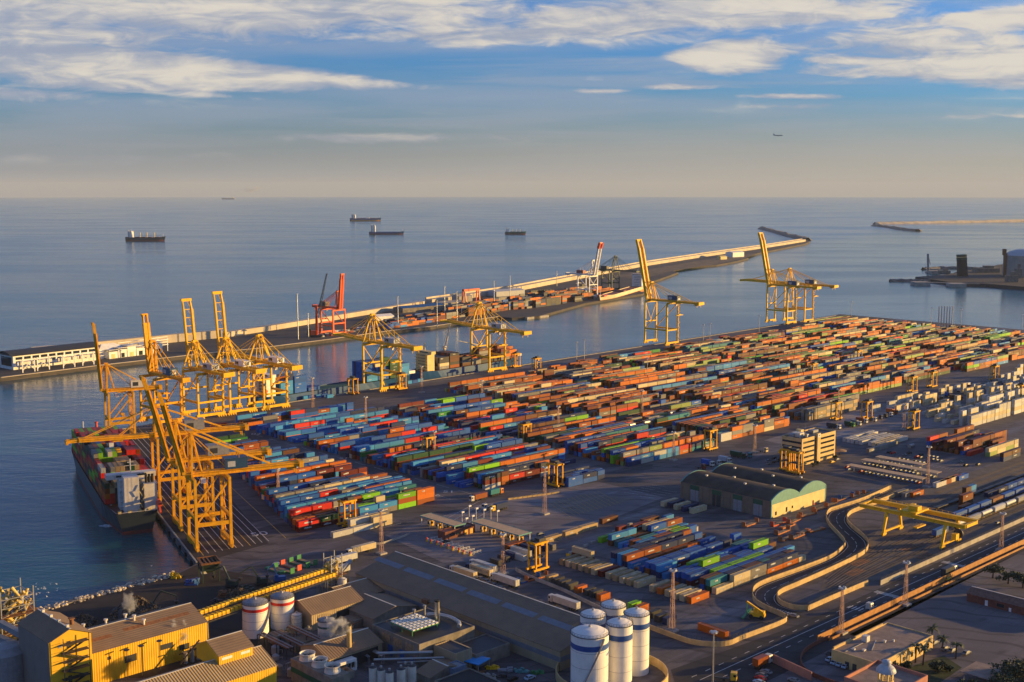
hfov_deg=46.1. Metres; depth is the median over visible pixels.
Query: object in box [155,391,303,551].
quay crane
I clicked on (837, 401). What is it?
straddle carrier
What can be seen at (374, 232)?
cargo ship
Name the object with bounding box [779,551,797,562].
shipping container
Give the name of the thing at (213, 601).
spare grab
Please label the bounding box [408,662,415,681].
silo
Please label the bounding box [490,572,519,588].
lorry
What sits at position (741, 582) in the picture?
shipping container
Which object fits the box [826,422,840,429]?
lorry
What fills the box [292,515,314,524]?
shipping container
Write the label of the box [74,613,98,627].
scrap heap
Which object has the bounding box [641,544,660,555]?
shipping container
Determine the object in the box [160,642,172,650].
window
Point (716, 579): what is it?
shipping container
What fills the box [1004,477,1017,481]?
freight wagon
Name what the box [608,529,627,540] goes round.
shipping container
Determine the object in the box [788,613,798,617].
parked car
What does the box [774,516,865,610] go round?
lane lines
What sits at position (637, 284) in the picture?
cargo ship
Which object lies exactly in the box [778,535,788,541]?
flat rack
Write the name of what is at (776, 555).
shipping container
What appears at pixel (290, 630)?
tank
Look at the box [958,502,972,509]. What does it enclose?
shipping container
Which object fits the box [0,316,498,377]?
quay edge
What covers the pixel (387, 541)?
barrier wall
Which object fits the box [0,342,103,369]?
pier terminal
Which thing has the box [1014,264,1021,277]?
energy building
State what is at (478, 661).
blue canopy
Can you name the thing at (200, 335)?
sea wall
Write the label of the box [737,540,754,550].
shipping container
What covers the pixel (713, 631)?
lighting mast
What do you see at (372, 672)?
silo
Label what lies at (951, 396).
lorry
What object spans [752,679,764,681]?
parked car
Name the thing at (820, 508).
flat rack
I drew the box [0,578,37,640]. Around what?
elevator tower
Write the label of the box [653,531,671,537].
shipping container
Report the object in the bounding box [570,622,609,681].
storage silo
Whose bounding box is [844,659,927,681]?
terrace building
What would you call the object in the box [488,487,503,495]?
lorry
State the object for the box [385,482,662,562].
gate apron
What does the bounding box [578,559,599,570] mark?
shipping container
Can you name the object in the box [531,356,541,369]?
straddle carrier
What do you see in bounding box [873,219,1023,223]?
breakwater
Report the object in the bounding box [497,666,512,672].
yard clutter
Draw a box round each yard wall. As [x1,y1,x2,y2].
[516,565,600,609]
[649,612,786,646]
[807,578,867,610]
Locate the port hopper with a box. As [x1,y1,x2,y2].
[196,555,221,583]
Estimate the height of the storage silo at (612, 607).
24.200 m
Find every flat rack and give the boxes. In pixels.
[265,566,285,573]
[274,562,294,573]
[281,559,301,570]
[289,557,309,567]
[297,554,317,565]
[517,571,539,583]
[524,570,547,581]
[741,517,758,527]
[770,517,786,526]
[774,525,789,534]
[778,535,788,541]
[779,522,795,528]
[786,514,800,523]
[789,533,804,539]
[796,528,810,534]
[799,508,816,516]
[807,526,825,532]
[811,506,826,510]
[824,498,837,506]
[838,491,854,498]
[850,490,865,497]
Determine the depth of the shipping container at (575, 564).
553.46 m
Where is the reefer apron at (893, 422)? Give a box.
[764,403,1011,443]
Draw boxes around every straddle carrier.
[337,494,356,528]
[347,376,358,394]
[395,372,407,390]
[421,433,435,450]
[510,351,520,367]
[517,421,531,442]
[526,536,548,573]
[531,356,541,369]
[546,459,564,487]
[703,425,717,450]
[779,445,796,471]
[786,447,804,474]
[808,361,817,370]
[829,398,842,420]
[853,348,862,357]
[861,397,872,419]
[906,373,917,392]
[907,408,920,430]
[926,369,937,387]
[989,364,999,380]
[1015,382,1023,396]
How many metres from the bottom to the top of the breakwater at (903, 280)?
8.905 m
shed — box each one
[105,349,117,358]
[113,346,126,357]
[121,344,135,356]
[135,345,144,355]
[156,341,161,352]
[294,586,363,630]
[300,628,383,667]
[315,577,384,595]
[349,593,417,628]
[372,313,393,320]
[393,304,425,312]
[416,659,456,681]
[419,303,443,310]
[432,300,463,305]
[452,294,471,302]
[487,288,524,296]
[717,255,726,259]
[725,251,743,256]
[966,586,1023,614]
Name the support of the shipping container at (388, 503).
on the shipping container at (392, 508)
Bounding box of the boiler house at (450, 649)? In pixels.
[434,639,471,667]
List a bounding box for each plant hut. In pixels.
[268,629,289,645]
[285,635,315,652]
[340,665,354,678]
[343,614,362,628]
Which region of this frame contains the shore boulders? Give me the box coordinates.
[38,571,173,609]
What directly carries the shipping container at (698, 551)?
on the shipping container at (697, 557)
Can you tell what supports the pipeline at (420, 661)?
attached to the boiler house at (450, 649)
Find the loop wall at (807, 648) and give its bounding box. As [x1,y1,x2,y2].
[800,635,837,681]
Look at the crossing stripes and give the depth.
516.43 m
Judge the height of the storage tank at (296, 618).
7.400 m
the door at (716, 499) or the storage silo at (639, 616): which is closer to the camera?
the storage silo at (639, 616)
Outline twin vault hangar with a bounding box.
[680,463,825,518]
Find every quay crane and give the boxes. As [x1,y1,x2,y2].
[65,403,248,501]
[91,322,161,433]
[138,313,190,425]
[140,376,271,531]
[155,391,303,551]
[181,298,234,418]
[212,291,266,415]
[221,334,302,410]
[312,273,346,335]
[332,313,422,391]
[440,302,531,372]
[565,242,603,296]
[591,255,639,289]
[635,239,703,345]
[740,268,838,322]
[758,232,820,324]
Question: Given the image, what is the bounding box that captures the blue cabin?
[449,660,466,674]
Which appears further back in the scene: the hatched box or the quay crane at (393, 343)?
the quay crane at (393, 343)
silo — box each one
[0,641,23,681]
[335,576,348,585]
[369,663,376,681]
[377,665,384,681]
[385,668,393,681]
[397,665,405,681]
[402,661,408,681]
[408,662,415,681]
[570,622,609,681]
[580,607,606,627]
[600,598,626,620]
[606,615,632,681]
[623,605,649,675]
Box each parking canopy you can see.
[846,463,926,479]
[861,458,940,474]
[876,455,926,466]
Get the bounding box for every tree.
[899,660,911,668]
[909,642,921,662]
[918,643,931,664]
[926,623,939,634]
[928,659,945,671]
[935,634,948,650]
[944,664,953,671]
[949,641,963,658]
[955,678,979,681]
[982,563,1004,577]
[986,670,1015,681]
[988,658,1023,679]
[995,568,1022,583]
[1011,655,1023,675]
[1011,662,1023,681]
[1013,572,1023,587]
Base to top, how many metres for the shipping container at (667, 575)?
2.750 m
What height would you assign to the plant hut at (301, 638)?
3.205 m
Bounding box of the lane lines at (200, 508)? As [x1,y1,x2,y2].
[132,430,268,551]
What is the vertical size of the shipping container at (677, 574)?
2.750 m
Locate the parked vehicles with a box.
[319,322,388,336]
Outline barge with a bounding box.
[525,315,548,319]
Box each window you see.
[1,356,11,366]
[125,653,136,662]
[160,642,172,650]
[179,643,188,649]
[782,439,800,443]
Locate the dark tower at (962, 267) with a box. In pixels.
[956,254,967,275]
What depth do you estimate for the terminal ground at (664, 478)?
635.55 m
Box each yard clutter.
[483,672,495,678]
[485,664,498,669]
[492,673,506,677]
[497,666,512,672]
[514,667,529,672]
[531,669,543,674]
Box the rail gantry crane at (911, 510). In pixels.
[859,496,978,548]
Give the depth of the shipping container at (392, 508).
649.46 m
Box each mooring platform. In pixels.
[910,281,930,285]
[927,270,937,273]
[946,283,966,286]
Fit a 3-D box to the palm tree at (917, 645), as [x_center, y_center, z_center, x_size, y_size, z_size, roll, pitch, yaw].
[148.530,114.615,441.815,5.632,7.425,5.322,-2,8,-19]
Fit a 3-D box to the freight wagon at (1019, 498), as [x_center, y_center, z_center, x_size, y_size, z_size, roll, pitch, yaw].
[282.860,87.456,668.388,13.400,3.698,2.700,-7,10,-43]
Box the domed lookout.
[876,659,895,681]
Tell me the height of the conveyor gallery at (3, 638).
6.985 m
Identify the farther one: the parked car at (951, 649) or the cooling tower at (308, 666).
the parked car at (951, 649)
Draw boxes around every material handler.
[150,590,178,603]
[212,566,238,588]
[238,566,267,586]
[265,564,285,583]
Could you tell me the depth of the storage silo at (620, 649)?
418.94 m
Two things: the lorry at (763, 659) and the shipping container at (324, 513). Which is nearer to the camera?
the lorry at (763, 659)
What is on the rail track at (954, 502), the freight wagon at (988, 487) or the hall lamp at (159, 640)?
the freight wagon at (988, 487)
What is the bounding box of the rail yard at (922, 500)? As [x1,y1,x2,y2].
[814,454,1023,601]
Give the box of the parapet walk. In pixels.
[425,239,800,298]
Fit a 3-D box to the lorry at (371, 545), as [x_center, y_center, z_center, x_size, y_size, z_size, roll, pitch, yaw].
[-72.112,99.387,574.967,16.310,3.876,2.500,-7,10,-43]
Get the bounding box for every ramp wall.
[752,483,890,617]
[777,492,894,609]
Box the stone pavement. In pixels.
[853,553,1023,681]
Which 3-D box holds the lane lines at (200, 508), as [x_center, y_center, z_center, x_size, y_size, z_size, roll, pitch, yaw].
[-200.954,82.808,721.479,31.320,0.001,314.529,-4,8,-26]
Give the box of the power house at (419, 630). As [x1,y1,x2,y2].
[372,604,474,667]
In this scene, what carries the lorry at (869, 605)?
on the road at (792, 652)
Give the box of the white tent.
[99,343,123,358]
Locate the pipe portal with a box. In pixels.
[334,656,356,669]
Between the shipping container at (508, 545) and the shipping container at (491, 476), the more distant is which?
the shipping container at (491, 476)
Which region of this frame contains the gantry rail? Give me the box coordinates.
[870,497,1022,559]
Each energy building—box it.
[938,269,950,274]
[972,265,999,272]
[1005,272,1018,281]
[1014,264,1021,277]
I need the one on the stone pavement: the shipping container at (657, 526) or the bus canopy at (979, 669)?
the bus canopy at (979, 669)
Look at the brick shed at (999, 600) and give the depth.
500.51 m
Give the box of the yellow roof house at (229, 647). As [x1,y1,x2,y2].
[196,630,253,664]
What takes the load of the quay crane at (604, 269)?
on the mole
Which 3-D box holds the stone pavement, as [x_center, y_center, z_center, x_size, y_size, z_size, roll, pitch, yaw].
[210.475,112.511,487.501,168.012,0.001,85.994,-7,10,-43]
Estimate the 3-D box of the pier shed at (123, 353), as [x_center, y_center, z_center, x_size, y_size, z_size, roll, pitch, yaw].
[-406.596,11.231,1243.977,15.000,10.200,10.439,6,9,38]
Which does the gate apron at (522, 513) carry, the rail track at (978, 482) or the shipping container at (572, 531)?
the shipping container at (572, 531)
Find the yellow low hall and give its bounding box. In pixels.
[136,645,277,681]
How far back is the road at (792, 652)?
474.48 m
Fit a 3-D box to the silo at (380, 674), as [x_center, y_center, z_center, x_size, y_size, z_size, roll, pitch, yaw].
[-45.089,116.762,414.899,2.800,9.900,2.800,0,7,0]
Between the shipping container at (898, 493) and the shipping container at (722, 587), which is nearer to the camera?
the shipping container at (722, 587)
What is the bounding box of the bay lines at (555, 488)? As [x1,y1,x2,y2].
[254,374,997,526]
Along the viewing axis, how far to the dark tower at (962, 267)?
2360.10 m
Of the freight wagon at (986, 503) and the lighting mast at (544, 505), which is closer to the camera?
the lighting mast at (544, 505)
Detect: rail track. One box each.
[825,506,1023,595]
[827,517,944,578]
[828,501,1022,591]
[828,527,949,587]
[829,493,1020,583]
[894,476,1023,525]
[928,471,1023,506]
[929,466,1022,500]
[935,461,1022,492]
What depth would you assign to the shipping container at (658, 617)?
483.90 m
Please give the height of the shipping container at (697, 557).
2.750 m
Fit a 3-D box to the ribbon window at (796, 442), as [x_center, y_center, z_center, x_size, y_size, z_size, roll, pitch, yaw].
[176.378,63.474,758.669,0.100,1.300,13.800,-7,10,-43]
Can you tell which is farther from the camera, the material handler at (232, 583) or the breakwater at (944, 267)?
the breakwater at (944, 267)
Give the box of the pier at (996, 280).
[915,264,1023,289]
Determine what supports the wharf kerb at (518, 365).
on the terminal ground at (664, 478)
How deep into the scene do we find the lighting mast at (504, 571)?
543.33 m
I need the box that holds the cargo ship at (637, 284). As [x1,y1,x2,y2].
[597,270,643,300]
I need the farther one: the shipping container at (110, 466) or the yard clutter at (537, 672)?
the shipping container at (110, 466)
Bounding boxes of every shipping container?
[97,463,105,472]
[101,479,109,488]
[102,485,109,493]
[102,490,109,498]
[107,462,114,471]
[110,483,114,493]
[111,480,116,487]
[112,462,119,471]
[117,461,124,470]
[132,445,139,453]
[137,454,144,463]
[255,473,274,480]
[258,483,278,490]
[266,486,287,494]
[269,468,286,472]
[273,491,294,499]
[276,495,297,503]
[278,474,297,482]
[278,496,299,505]
[278,502,299,510]
[284,502,306,511]
[287,482,307,490]
[289,506,311,515]
[291,513,312,522]
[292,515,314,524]
[294,487,313,494]
[296,466,311,473]
[296,471,315,478]
[296,517,318,526]
[296,523,318,532]
[298,492,319,501]
[305,498,325,505]
[308,480,328,487]
[310,501,331,510]
[311,463,328,470]
[312,508,333,514]
[314,510,335,516]
[315,467,333,475]
[317,512,337,522]
[318,489,338,497]
[319,519,337,527]
[323,481,342,488]
[325,493,345,501]
[330,527,352,537]
[333,464,351,471]
[336,483,355,489]
[337,503,357,512]
[337,509,358,517]
[339,468,357,476]
[339,486,359,493]
[340,514,358,521]
[344,490,364,495]
[345,495,361,503]
[348,515,369,524]
[348,521,369,527]
[351,476,369,482]
[351,522,372,532]
[356,481,375,488]
[358,502,374,506]
[358,503,377,512]
[359,509,377,515]
[360,491,380,499]
[363,486,383,492]
[368,472,386,478]
[368,510,388,520]
[371,513,391,522]
[371,519,391,527]
[377,499,396,508]
[378,505,396,511]
[379,487,398,494]
[382,482,401,488]
[396,490,415,498]
[397,483,415,491]
[415,486,433,494]
[444,463,461,471]
[446,472,463,479]
[459,480,473,487]
[466,465,483,472]
[474,470,491,477]
[482,472,500,480]
[486,469,503,473]
[489,466,506,470]
[503,466,518,472]
[505,539,525,549]
[505,549,526,561]
[509,471,524,478]
[510,545,531,556]
[517,462,533,469]
[520,542,540,553]
[524,468,539,475]
[529,540,548,551]
[545,533,561,541]
[545,542,555,550]
[559,554,579,564]
[562,526,581,536]
[565,555,585,566]
[566,474,582,482]
[572,545,593,557]
[572,557,593,568]
[574,469,588,473]
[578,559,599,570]
[579,521,597,531]
[582,470,596,478]
[584,561,606,572]
[591,563,612,574]
[597,591,609,600]
[598,532,613,542]
[598,565,619,576]
[599,514,617,523]
[605,567,626,579]
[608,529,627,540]
[611,547,631,558]
[612,569,634,581]
[614,536,633,546]
[617,548,637,559]
[618,538,633,548]
[619,571,640,583]
[623,550,643,561]
[626,573,648,585]
[627,557,648,568]
[627,599,640,608]
[629,541,649,548]
[630,520,648,529]
[632,531,650,537]
[634,575,655,587]
[635,602,648,609]
[636,536,655,543]
[636,543,655,549]
[638,533,657,538]
[639,564,644,572]
[640,515,658,521]
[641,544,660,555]
[642,520,660,529]
[645,556,665,568]
[647,536,666,543]
[647,551,665,559]
[648,521,666,531]
[648,607,660,618]
[649,579,670,591]
[651,558,671,569]
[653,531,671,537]
[654,611,667,622]
[656,560,676,571]
[657,581,678,594]
[658,539,677,549]
[661,497,677,506]
[662,567,680,579]
[662,614,676,624]
[664,516,682,526]
[664,531,682,540]
[664,550,683,557]
[664,583,686,596]
[667,499,684,507]
[669,552,689,562]
[670,526,688,532]
[672,543,691,551]
[673,500,690,509]
[673,586,693,599]
[674,565,694,577]
[675,534,693,544]
[677,559,689,566]
[679,588,701,601]
[681,502,698,511]
[681,545,700,551]
[681,566,702,578]
[686,546,705,557]
[686,557,704,565]
[686,568,707,580]
[686,578,699,585]
[687,590,708,603]
[689,504,706,513]
[690,553,705,560]
[697,535,715,545]
[697,622,728,638]
[699,554,719,566]
[700,571,720,584]
[704,541,722,551]
[704,551,723,556]
[705,562,724,573]
[706,573,726,586]
[710,564,730,572]
[712,581,732,594]
[718,565,737,572]
[719,554,735,561]
[721,545,740,554]
[722,556,740,563]
[724,567,744,579]
[727,558,747,565]
[730,569,750,581]
[731,539,749,546]
[731,576,750,587]
[733,549,751,555]
[735,559,754,566]
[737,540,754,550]
[738,550,756,557]
[741,561,761,568]
[744,552,763,559]
[746,562,766,574]
[749,537,768,548]
[750,570,766,580]
[752,553,770,560]
[754,545,772,553]
[763,557,782,568]
[766,552,784,559]
[767,564,782,574]
[768,548,786,554]
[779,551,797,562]
[783,558,797,568]
[894,488,908,496]
[901,489,913,497]
[909,489,923,497]
[933,479,946,487]
[944,476,956,481]
[956,473,968,480]
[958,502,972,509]
[959,491,972,500]
[984,489,997,497]
[994,485,1007,493]
[1004,481,1017,489]
[1015,477,1023,485]
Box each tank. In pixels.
[241,595,270,639]
[269,589,294,629]
[288,624,297,633]
[291,611,301,627]
[304,625,311,633]
[317,614,334,637]
[1002,249,1023,276]
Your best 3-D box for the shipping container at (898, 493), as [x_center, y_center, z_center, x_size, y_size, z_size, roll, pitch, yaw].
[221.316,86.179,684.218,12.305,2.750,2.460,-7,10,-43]
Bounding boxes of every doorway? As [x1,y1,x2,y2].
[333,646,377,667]
[337,607,350,622]
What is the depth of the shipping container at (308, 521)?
612.81 m
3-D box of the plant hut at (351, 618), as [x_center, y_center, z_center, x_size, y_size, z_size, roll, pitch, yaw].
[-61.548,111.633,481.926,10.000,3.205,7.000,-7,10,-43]
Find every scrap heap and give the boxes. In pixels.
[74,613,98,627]
[108,595,162,621]
[225,587,249,603]
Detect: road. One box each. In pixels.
[671,524,1023,681]
[753,489,892,618]
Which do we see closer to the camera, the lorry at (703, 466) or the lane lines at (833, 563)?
the lane lines at (833, 563)
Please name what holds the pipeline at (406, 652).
attached to the power house at (419, 630)
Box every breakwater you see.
[758,226,811,240]
[871,224,921,230]
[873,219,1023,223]
[889,279,930,281]
[921,266,981,269]
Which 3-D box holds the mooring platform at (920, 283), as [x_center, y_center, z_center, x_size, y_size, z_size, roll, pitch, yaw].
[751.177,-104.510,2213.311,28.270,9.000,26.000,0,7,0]
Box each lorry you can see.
[328,551,357,565]
[346,541,375,552]
[449,565,476,578]
[465,562,492,577]
[469,491,486,501]
[469,559,496,571]
[482,503,489,508]
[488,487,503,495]
[490,501,508,511]
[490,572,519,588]
[548,593,579,610]
[695,463,705,469]
[701,458,714,466]
[714,671,736,681]
[718,455,731,462]
[730,450,745,458]
[752,653,772,668]
[759,447,767,452]
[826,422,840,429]
[844,420,854,426]
[851,419,861,425]
[856,417,867,423]
[860,601,873,612]
[886,408,897,414]
[940,564,956,575]
[949,394,962,399]
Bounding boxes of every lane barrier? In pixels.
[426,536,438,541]
[458,546,469,551]
[469,550,481,555]
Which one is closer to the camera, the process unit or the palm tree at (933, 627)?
the process unit
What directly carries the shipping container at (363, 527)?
on the terminal ground at (664, 478)
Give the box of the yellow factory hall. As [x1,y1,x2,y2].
[81,602,207,681]
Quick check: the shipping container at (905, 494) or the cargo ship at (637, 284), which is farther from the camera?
the cargo ship at (637, 284)
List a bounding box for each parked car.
[506,675,518,681]
[524,674,535,680]
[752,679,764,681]
[754,675,766,680]
[755,672,767,676]
[760,669,772,674]
[787,677,799,681]
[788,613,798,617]
[940,645,949,650]
[947,647,955,652]
[962,650,970,655]
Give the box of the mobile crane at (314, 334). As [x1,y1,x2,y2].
[307,273,327,337]
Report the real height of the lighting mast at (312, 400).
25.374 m
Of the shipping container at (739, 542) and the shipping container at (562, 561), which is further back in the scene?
the shipping container at (739, 542)
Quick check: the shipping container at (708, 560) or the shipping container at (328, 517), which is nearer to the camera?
the shipping container at (708, 560)
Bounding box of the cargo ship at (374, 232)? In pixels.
[369,224,403,234]
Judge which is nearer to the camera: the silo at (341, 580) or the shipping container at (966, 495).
the silo at (341, 580)
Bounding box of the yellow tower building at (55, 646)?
[16,609,92,681]
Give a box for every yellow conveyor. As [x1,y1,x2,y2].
[198,567,330,629]
[204,571,337,638]
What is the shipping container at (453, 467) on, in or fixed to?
on the container stacks
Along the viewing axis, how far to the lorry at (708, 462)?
754.60 m
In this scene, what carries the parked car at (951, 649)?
on the stone pavement
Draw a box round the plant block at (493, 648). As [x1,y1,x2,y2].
[460,634,509,667]
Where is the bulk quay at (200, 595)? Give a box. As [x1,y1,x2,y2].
[15,565,290,677]
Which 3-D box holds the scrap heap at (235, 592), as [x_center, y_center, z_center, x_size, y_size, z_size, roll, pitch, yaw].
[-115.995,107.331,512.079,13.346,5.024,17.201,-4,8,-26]
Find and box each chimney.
[346,623,351,647]
[434,599,439,624]
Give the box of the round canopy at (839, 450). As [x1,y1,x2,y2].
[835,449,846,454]
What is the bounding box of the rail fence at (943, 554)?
[880,516,1023,584]
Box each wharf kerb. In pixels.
[123,315,835,428]
[157,511,196,562]
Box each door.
[388,644,392,655]
[399,649,404,660]
[662,618,666,624]
[690,489,698,501]
[712,494,720,506]
[733,499,741,511]
[753,503,761,516]
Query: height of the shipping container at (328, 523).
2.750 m
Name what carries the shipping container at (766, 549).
on the container stacks
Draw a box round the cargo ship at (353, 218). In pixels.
[350,214,380,220]
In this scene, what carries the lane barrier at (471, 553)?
on the gate apron at (522, 513)
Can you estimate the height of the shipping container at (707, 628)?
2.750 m
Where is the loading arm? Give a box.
[925,254,939,272]
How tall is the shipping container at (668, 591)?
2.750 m
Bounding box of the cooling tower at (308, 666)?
[291,650,349,681]
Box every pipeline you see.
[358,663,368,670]
[372,649,384,663]
[374,656,443,660]
[377,651,432,654]
[397,657,489,662]
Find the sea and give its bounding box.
[0,197,1023,607]
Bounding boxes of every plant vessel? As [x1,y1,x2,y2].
[271,645,282,654]
[272,653,282,660]
[276,663,285,675]
[287,667,290,676]
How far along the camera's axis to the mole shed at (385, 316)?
1592.49 m
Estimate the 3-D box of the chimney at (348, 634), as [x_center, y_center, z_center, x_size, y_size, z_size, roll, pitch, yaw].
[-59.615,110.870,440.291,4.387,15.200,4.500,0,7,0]
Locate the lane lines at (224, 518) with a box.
[141,431,285,554]
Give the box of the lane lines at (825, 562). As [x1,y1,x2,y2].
[755,491,886,617]
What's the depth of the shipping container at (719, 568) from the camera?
534.83 m
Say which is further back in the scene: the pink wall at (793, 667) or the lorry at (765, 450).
the lorry at (765, 450)
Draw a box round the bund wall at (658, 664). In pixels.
[555,655,667,681]
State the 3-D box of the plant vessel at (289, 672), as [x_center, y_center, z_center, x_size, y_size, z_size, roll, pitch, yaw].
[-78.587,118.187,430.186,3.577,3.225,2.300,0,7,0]
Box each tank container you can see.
[642,420,650,423]
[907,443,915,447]
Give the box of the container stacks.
[71,284,1023,597]
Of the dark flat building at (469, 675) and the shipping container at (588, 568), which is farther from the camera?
the shipping container at (588, 568)
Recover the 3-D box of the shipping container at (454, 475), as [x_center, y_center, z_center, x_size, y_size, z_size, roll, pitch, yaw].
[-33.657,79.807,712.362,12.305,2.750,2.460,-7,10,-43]
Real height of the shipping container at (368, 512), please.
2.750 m
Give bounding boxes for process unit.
[179,640,199,663]
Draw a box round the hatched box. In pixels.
[536,491,628,515]
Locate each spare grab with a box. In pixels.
[170,572,182,578]
[184,577,199,584]
[210,598,221,605]
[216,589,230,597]
[240,584,254,591]
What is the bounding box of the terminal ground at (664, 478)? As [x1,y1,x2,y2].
[110,314,1023,681]
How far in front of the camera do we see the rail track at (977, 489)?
703.33 m
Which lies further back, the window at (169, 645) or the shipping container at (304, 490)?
the shipping container at (304, 490)
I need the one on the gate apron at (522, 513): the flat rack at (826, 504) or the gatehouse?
the gatehouse
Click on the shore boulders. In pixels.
(118, 588)
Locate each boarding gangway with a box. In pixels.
[16,358,36,372]
[31,356,51,370]
[57,354,76,367]
[77,351,95,365]
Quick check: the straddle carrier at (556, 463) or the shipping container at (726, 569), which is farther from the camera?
the straddle carrier at (556, 463)
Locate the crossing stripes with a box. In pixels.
[783,561,963,614]
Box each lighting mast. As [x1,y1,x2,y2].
[276,468,279,487]
[297,294,298,338]
[310,377,313,407]
[363,396,367,423]
[376,509,386,555]
[418,366,424,392]
[432,431,436,449]
[497,532,508,574]
[539,466,549,514]
[665,568,678,632]
[669,431,677,460]
[709,630,717,681]
[750,424,758,453]
[835,586,847,635]
[898,560,911,606]
[900,404,906,429]
[923,446,931,487]
[995,512,1006,550]
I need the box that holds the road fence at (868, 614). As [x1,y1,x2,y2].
[817,539,1023,639]
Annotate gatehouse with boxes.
[438,522,474,539]
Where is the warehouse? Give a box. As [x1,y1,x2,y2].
[355,551,579,670]
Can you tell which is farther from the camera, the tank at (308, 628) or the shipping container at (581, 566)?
the shipping container at (581, 566)
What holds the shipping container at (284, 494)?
on the container stacks
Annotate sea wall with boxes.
[93,330,221,344]
[222,301,424,336]
[425,239,805,303]
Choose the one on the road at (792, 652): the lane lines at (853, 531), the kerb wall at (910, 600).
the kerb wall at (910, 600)
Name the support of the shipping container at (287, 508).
on the container stacks
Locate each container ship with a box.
[72,421,161,534]
[247,369,414,406]
[410,325,520,379]
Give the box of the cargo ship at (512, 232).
[505,228,525,234]
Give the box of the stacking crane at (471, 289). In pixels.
[461,288,479,304]
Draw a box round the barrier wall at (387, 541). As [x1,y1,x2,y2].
[376,533,409,544]
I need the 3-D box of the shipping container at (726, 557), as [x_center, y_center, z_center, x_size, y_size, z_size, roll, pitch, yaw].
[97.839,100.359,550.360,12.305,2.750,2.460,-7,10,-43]
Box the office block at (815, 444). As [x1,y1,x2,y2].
[781,427,835,465]
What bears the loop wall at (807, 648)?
on the terminal ground at (664, 478)
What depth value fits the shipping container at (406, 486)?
672.43 m
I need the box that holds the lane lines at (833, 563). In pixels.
[764,492,892,612]
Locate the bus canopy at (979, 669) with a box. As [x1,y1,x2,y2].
[959,661,1003,680]
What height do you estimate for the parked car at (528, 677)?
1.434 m
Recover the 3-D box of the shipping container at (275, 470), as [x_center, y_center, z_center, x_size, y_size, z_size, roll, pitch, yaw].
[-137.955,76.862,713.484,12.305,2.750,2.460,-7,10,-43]
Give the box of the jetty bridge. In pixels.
[931,282,977,283]
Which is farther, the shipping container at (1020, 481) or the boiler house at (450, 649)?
the shipping container at (1020, 481)
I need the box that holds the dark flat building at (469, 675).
[434,668,500,681]
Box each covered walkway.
[120,336,167,344]
[120,342,167,354]
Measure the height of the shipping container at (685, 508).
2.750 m
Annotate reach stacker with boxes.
[741,601,765,619]
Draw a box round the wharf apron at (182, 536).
[125,427,268,563]
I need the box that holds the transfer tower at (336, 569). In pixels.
[323,550,346,585]
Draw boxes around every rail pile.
[844,568,864,575]
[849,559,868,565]
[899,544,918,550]
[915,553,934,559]
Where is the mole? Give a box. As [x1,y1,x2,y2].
[0,240,809,381]
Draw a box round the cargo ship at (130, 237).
[125,230,165,240]
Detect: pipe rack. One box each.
[257,632,293,659]
[273,630,304,650]
[286,625,322,639]
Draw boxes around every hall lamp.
[124,648,129,679]
[138,644,143,675]
[156,639,161,669]
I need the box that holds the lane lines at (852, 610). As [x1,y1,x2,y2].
[693,528,1023,679]
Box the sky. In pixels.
[0,0,1023,197]
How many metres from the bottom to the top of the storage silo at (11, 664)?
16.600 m
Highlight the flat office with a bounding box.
[831,622,932,670]
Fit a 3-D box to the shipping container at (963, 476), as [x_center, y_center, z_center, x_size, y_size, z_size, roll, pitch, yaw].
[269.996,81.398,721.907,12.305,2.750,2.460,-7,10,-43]
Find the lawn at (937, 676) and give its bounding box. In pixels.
[910,656,961,681]
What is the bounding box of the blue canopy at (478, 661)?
[464,656,490,671]
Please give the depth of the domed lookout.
400.75 m
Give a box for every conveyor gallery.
[0,620,18,637]
[0,634,18,645]
[340,559,351,571]
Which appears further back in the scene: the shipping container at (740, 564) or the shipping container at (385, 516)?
the shipping container at (385, 516)
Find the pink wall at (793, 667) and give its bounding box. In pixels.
[773,654,811,680]
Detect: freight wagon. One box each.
[931,525,948,536]
[933,503,948,508]
[946,498,958,503]
[952,509,966,516]
[964,504,979,514]
[967,512,981,518]
[973,489,984,494]
[977,499,991,509]
[980,508,993,517]
[982,485,995,490]
[989,494,1002,504]
[991,502,1005,512]
[993,481,1006,486]
[1000,490,1014,500]
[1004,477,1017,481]
[1004,499,1016,507]
[1012,485,1023,495]
[1014,494,1023,503]
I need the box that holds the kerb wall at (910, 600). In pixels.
[829,546,1023,640]
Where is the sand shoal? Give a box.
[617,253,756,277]
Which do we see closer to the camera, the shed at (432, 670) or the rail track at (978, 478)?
the shed at (432, 670)
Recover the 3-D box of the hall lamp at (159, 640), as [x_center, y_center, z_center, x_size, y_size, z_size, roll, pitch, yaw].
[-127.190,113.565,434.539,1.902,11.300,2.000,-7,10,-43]
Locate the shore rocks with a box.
[28,574,169,614]
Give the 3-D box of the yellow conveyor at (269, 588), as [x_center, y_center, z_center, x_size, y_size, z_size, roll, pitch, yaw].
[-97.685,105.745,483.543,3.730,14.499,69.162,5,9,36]
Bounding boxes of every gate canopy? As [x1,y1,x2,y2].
[420,513,465,530]
[471,518,531,542]
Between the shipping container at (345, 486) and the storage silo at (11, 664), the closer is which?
the storage silo at (11, 664)
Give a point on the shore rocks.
(94, 594)

